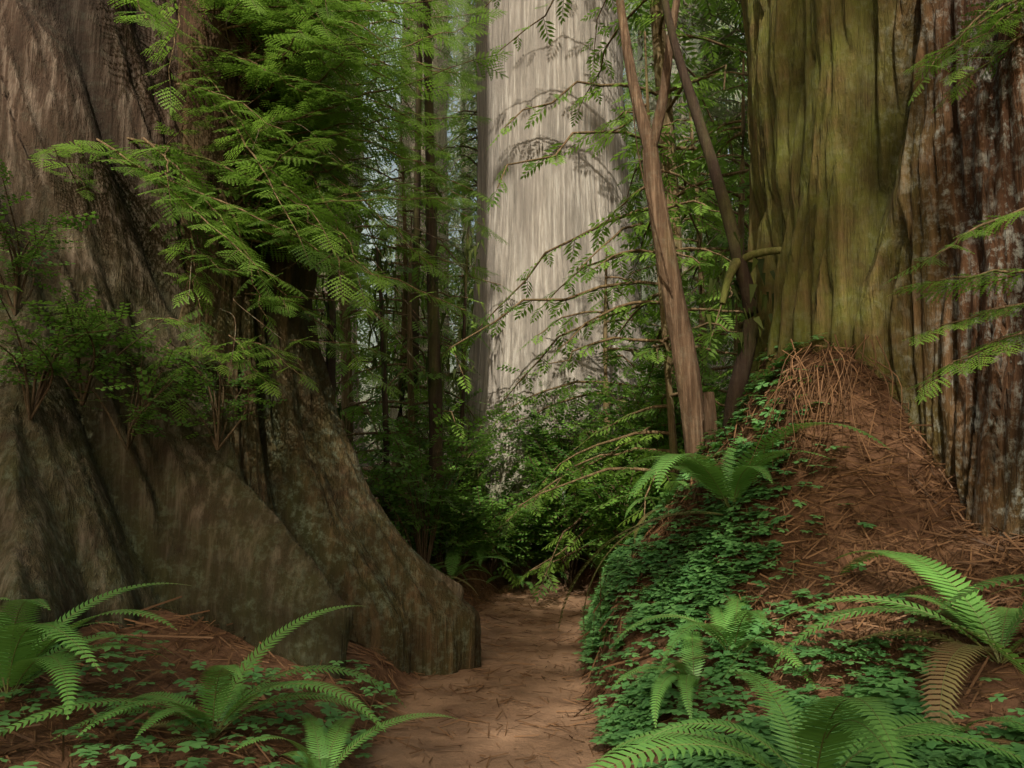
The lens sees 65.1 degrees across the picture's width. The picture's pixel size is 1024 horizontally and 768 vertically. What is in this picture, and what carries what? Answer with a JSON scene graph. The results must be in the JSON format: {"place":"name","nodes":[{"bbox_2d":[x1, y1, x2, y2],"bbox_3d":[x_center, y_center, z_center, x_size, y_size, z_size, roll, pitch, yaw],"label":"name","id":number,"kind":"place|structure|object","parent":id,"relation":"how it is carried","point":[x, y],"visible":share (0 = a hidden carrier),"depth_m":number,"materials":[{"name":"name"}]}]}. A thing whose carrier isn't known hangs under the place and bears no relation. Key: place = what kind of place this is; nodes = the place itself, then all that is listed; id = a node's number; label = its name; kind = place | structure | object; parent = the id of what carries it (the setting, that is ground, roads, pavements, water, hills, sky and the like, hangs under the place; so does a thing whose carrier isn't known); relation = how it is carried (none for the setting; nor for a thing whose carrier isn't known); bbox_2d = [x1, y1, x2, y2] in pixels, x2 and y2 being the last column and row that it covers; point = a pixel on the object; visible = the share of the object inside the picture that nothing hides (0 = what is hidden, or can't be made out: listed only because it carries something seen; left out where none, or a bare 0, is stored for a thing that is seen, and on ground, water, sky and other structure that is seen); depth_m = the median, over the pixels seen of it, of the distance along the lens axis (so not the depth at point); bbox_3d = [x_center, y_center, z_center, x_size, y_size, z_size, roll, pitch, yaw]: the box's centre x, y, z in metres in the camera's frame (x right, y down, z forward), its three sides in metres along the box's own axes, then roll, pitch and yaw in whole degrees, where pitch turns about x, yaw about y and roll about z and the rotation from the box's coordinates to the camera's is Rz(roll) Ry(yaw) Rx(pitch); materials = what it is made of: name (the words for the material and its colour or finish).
{"place":"outdoors","nodes":[
{"label":"outdoors","id":0,"kind":"place"},
{"bbox_2d":[0,347,1023,767],"bbox_3d":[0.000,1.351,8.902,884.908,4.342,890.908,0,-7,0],"label":"ground","id":1,"kind":"structure","parent":0,"point":[474,743],"depth_m":5.24,"materials":[{"name":"brown soil"}]},
{"bbox_2d":[0,0,463,685],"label":"tree","id":2,"kind":"object","parent":1,"relation":"on","point":[90,506],"visible":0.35,"depth_m":6.18,"materials":[{"name":"grey plant"}]},
{"bbox_2d":[174,0,481,675],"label":"tree","id":3,"kind":"object","parent":1,"relation":"on","point":[300,467],"visible":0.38,"depth_m":6.92,"materials":[{"name":"brown plant"}]},
{"bbox_2d":[312,4,368,466],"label":"trees","id":4,"kind":"object","parent":1,"relation":"on","point":[358,429],"visible":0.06,"depth_m":25.82,"materials":[{"name":"plant"}]},
{"bbox_2d":[0,159,737,591],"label":"shrub","id":5,"kind":"object","parent":1,"relation":"on","point":[480,527],"depth_m":10.14,"materials":[{"name":"green plant"}]},
{"bbox_2d":[379,0,455,461],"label":"trees","id":6,"kind":"object","parent":1,"relation":"on","point":[440,136],"visible":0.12,"depth_m":33.60,"materials":[{"name":"plant"}]},
{"bbox_2d":[0,422,1023,767],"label":"ferns","id":7,"kind":"object","parent":1,"relation":"on","point":[968,610],"visible":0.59,"depth_m":4.01,"materials":[{"name":"green plant"}]},
{"bbox_2d":[0,332,1023,767],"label":"ground cover plants","id":8,"kind":"object","parent":1,"relation":"on","point":[624,718],"visible":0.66,"depth_m":4.66,"materials":[{"name":"green plant"}]},
{"bbox_2d":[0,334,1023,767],"bbox_3d":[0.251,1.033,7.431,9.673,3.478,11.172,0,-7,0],"label":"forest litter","id":9,"kind":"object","parent":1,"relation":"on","point":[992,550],"visible":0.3,"depth_m":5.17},
{"bbox_2d":[314,169,774,535],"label":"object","id":10,"kind":"object","parent":1,"relation":"on","point":[751,266],"visible":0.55,"depth_m":11.18,"materials":[{"name":"green plant"}]},
{"bbox_2d":[326,0,781,561],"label":"thin tree trunks","id":11,"kind":"object","parent":1,"relation":"on","point":[698,412],"visible":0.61,"depth_m":8.18,"materials":[{"name":"brown plant"}]},
{"bbox_2d":[446,0,667,564],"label":"tree","id":12,"kind":"object","parent":1,"relation":"on","point":[532,219],"visible":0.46,"depth_m":15.20,"materials":[{"name":"grey plant"}]},
{"bbox_2d":[643,0,728,435],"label":"tree","id":13,"kind":"object","parent":1,"relation":"on","point":[652,103],"visible":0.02,"depth_m":30.28,"materials":[{"name":"plant"}]},
{"bbox_2d":[741,0,1023,539],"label":"tree","id":14,"kind":"object","parent":1,"relation":"on","point":[867,180],"visible":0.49,"depth_m":5.87,"materials":[{"name":"green plant"}]},
{"bbox_2d":[28,0,1023,601],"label":"conifer","id":15,"kind":"object","parent":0,"point":[318,120],"depth_m":6.85,"materials":[{"name":"green plant"}]},
{"bbox_2d":[312,0,749,461],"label":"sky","id":16,"kind":"structure","parent":0,"point":[714,110],"depth_m":25.09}
]}

